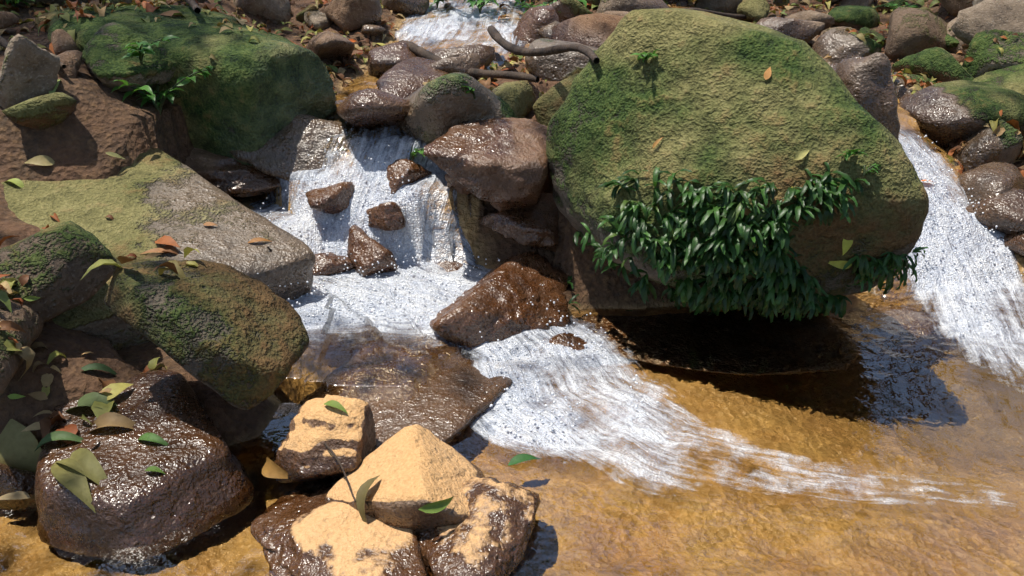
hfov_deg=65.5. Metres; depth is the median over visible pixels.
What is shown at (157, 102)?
plant on boulder
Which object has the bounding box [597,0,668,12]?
rock
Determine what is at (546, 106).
rock
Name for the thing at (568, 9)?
rock
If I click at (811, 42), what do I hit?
rock
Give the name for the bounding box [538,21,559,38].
rock
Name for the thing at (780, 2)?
rock
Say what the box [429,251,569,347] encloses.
brown rock
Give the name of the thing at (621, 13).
rock
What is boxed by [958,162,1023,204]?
rock
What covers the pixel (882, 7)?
plant
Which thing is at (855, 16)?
rock
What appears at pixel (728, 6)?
rock
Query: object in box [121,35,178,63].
plant on boulder
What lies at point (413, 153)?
small plant
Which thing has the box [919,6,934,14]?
leaf
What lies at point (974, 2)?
rock
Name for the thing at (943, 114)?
rock
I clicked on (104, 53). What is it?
rock
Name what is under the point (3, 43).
branch
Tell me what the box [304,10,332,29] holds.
rock
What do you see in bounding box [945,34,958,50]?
rock
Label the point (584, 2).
undergrowth plant
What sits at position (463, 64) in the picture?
rock
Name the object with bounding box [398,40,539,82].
branch
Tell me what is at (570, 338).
pool edge rock
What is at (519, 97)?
rock
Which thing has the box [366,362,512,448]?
rock
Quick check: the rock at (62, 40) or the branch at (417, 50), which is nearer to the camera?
the rock at (62, 40)
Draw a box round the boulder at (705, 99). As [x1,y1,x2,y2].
[546,8,928,296]
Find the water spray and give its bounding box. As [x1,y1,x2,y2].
[257,121,1021,434]
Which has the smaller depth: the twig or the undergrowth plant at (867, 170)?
the twig
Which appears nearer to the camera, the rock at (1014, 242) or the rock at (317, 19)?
the rock at (1014, 242)
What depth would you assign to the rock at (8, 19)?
4.07 m
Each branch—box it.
[0,36,65,68]
[184,0,200,13]
[220,11,254,27]
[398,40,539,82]
[487,25,599,63]
[683,8,746,18]
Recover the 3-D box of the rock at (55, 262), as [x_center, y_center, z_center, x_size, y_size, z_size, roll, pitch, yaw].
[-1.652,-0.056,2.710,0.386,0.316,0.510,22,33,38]
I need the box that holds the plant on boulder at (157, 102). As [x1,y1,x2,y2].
[112,68,214,114]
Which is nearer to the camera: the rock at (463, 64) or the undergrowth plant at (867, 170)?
the undergrowth plant at (867, 170)
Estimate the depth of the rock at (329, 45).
4.77 m
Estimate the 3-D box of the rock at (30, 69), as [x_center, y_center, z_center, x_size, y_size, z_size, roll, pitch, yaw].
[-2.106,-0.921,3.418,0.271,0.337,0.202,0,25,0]
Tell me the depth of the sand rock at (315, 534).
2.18 m
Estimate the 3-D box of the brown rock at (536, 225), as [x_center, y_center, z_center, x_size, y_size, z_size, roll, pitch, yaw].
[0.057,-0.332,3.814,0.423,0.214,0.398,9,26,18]
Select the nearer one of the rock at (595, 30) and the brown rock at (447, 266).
the brown rock at (447, 266)
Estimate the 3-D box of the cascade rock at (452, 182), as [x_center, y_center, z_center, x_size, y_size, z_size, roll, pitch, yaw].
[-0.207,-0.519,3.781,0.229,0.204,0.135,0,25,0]
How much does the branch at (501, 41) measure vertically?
0.194 m
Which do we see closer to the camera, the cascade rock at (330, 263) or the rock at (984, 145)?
the cascade rock at (330, 263)
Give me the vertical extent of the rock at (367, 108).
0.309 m
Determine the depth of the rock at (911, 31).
5.63 m
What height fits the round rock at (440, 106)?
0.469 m
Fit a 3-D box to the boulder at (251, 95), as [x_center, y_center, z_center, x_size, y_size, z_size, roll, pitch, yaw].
[-1.891,-1.042,4.458,1.858,1.001,1.100,22,33,39]
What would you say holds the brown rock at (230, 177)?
on the stream bed terrain
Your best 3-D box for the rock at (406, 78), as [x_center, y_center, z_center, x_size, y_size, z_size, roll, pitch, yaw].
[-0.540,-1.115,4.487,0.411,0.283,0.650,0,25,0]
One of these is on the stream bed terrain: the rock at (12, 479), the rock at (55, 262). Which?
the rock at (12, 479)
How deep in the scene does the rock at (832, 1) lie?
6.99 m
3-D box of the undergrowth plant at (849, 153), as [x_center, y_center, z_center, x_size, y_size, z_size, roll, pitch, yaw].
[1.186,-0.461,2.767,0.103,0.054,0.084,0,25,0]
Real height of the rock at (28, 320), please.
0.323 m
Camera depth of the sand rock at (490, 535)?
2.18 m
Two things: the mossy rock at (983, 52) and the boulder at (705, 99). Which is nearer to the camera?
the boulder at (705, 99)
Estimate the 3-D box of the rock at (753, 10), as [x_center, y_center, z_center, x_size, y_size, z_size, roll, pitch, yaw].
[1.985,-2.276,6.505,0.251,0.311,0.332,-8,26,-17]
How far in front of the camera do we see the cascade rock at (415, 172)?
3.78 m
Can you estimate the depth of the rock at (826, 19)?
6.02 m
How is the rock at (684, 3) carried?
on the stream bed terrain
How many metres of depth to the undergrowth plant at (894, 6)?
6.53 m
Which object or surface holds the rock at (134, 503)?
on the stream bed terrain
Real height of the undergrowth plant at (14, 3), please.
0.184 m
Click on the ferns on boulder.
(782, 279)
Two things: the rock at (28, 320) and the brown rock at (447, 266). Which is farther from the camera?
the brown rock at (447, 266)
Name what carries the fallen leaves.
on the stream bed terrain
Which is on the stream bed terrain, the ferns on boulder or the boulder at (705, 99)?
the boulder at (705, 99)
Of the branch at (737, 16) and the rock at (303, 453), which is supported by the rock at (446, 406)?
the rock at (303, 453)
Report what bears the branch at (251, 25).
on the stream bed terrain
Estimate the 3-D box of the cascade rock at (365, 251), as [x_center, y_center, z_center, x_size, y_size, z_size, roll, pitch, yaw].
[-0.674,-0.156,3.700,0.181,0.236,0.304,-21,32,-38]
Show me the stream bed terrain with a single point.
(90, 130)
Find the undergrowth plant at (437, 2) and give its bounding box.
[429,0,446,8]
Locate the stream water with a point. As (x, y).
(876, 432)
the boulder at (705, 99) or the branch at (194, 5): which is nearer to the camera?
the boulder at (705, 99)
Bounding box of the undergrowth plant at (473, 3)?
[462,0,499,12]
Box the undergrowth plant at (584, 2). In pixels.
[549,0,586,6]
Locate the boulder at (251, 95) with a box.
[34,4,336,165]
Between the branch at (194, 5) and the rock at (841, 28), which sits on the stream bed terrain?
the rock at (841, 28)
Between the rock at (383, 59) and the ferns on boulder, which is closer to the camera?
the ferns on boulder
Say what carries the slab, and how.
on the stream bed terrain
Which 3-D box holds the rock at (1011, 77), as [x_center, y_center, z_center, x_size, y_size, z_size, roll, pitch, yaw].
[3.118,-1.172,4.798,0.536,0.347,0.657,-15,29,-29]
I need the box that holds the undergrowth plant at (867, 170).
[861,163,879,175]
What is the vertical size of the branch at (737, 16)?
0.142 m
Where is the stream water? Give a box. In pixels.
[0,0,1023,575]
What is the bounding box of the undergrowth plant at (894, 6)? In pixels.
[886,2,918,10]
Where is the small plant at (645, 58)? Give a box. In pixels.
[630,49,657,63]
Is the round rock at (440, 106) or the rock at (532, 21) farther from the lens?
the rock at (532, 21)
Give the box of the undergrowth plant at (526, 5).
[515,0,560,12]
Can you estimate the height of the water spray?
0.667 m
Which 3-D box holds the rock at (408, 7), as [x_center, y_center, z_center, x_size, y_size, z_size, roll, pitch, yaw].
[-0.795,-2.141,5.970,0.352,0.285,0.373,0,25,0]
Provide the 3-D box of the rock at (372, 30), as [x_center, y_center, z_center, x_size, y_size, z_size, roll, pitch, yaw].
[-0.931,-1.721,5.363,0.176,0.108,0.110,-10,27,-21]
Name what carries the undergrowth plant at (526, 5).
on the stream bed terrain
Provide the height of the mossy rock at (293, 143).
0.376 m
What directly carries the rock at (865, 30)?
on the stream bed terrain
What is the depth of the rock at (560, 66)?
4.49 m
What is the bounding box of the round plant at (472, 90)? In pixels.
[462,81,476,98]
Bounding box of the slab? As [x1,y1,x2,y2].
[1,148,315,349]
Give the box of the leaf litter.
[0,0,1023,448]
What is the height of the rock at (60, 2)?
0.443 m
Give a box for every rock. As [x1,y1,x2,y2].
[0,11,19,28]
[0,34,59,108]
[0,221,117,321]
[0,298,43,394]
[0,463,34,495]
[2,0,87,6]
[2,92,76,129]
[34,370,245,548]
[51,29,79,54]
[57,50,82,78]
[82,22,176,91]
[100,0,142,5]
[185,148,280,196]
[229,114,345,180]
[233,0,290,23]
[250,484,426,575]
[274,394,376,482]
[296,4,318,21]
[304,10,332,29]
[305,182,354,213]
[306,31,354,61]
[313,252,353,275]
[324,0,382,31]
[324,424,484,533]
[336,88,409,127]
[347,225,397,275]
[360,24,385,35]
[366,202,405,230]
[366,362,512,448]
[367,41,417,74]
[376,57,448,97]
[381,0,428,14]
[386,159,431,193]
[400,72,516,144]
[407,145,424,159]
[416,477,540,575]
[423,117,547,211]
[429,53,480,73]
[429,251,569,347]
[430,44,494,68]
[437,260,462,271]
[445,174,471,194]
[478,193,559,251]
[492,80,535,117]
[494,52,502,61]
[513,6,558,44]
[525,38,597,80]
[532,73,578,125]
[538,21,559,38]
[545,0,600,7]
[548,0,592,22]
[549,332,586,349]
[550,13,623,47]
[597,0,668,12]
[604,11,628,15]
[667,0,688,6]
[692,0,742,13]
[737,0,769,23]
[756,17,824,42]
[773,0,789,8]
[785,10,834,30]
[807,35,819,46]
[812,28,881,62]
[813,0,838,3]
[820,26,857,35]
[828,5,879,28]
[830,52,899,140]
[834,0,873,6]
[858,27,885,42]
[885,7,946,61]
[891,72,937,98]
[892,47,973,81]
[899,80,1023,149]
[939,0,973,16]
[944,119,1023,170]
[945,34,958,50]
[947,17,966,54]
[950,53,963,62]
[951,0,1023,44]
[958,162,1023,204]
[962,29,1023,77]
[966,188,1023,233]
[972,0,983,5]
[973,64,1023,94]
[1004,232,1023,256]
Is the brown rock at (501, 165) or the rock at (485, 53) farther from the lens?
the rock at (485, 53)
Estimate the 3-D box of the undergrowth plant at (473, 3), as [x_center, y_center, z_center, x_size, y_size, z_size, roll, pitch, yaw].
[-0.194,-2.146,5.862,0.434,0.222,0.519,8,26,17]
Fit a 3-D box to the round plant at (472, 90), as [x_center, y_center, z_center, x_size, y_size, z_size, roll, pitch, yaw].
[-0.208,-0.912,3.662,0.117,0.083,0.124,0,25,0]
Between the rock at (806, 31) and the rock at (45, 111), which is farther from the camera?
the rock at (806, 31)
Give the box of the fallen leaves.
[0,39,932,522]
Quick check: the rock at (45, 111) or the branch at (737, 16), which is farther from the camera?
the branch at (737, 16)
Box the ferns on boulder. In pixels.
[567,162,927,322]
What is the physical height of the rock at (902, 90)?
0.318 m
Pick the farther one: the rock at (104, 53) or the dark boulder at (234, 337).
the rock at (104, 53)
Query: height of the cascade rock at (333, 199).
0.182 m
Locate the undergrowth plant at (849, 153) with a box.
[837,149,867,160]
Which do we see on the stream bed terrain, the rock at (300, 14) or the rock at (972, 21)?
the rock at (972, 21)
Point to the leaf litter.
(112, 388)
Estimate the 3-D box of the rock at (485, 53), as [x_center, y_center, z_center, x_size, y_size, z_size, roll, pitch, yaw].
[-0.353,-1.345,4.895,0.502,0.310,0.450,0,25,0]
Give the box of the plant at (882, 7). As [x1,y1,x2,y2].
[873,0,906,12]
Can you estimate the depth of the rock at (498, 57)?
5.02 m
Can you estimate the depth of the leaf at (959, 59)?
5.49 m
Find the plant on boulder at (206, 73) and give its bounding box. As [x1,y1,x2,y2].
[192,65,212,79]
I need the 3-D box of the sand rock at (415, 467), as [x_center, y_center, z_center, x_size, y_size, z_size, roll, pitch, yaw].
[-0.304,0.664,2.404,0.525,0.407,0.395,0,25,0]
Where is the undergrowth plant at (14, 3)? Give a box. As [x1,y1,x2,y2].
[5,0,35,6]
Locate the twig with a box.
[324,442,355,501]
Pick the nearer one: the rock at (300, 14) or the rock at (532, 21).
the rock at (532, 21)
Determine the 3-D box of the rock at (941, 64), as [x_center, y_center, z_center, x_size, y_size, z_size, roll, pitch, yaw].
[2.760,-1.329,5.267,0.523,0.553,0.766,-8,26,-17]
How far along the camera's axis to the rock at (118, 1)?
4.67 m
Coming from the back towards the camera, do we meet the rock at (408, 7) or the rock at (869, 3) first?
the rock at (869, 3)
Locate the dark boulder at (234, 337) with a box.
[104,260,308,409]
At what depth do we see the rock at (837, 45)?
5.33 m
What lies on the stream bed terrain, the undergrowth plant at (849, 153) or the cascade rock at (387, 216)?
the cascade rock at (387, 216)
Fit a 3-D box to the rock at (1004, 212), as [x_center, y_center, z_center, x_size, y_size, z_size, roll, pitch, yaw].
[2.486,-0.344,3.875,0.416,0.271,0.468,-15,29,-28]
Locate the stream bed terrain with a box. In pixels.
[0,0,1023,448]
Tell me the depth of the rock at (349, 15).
5.33 m
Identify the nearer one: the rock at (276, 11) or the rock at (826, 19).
the rock at (276, 11)
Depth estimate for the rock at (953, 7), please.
6.01 m
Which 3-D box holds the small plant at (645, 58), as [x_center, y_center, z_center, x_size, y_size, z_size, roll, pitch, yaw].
[0.529,-0.900,3.096,0.101,0.066,0.132,-8,26,-17]
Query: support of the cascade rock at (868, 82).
on the stream bed terrain
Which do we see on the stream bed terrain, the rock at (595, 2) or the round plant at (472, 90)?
the rock at (595, 2)
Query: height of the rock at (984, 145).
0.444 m
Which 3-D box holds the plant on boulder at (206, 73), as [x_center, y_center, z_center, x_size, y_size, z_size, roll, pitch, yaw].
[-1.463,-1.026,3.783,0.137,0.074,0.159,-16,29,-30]

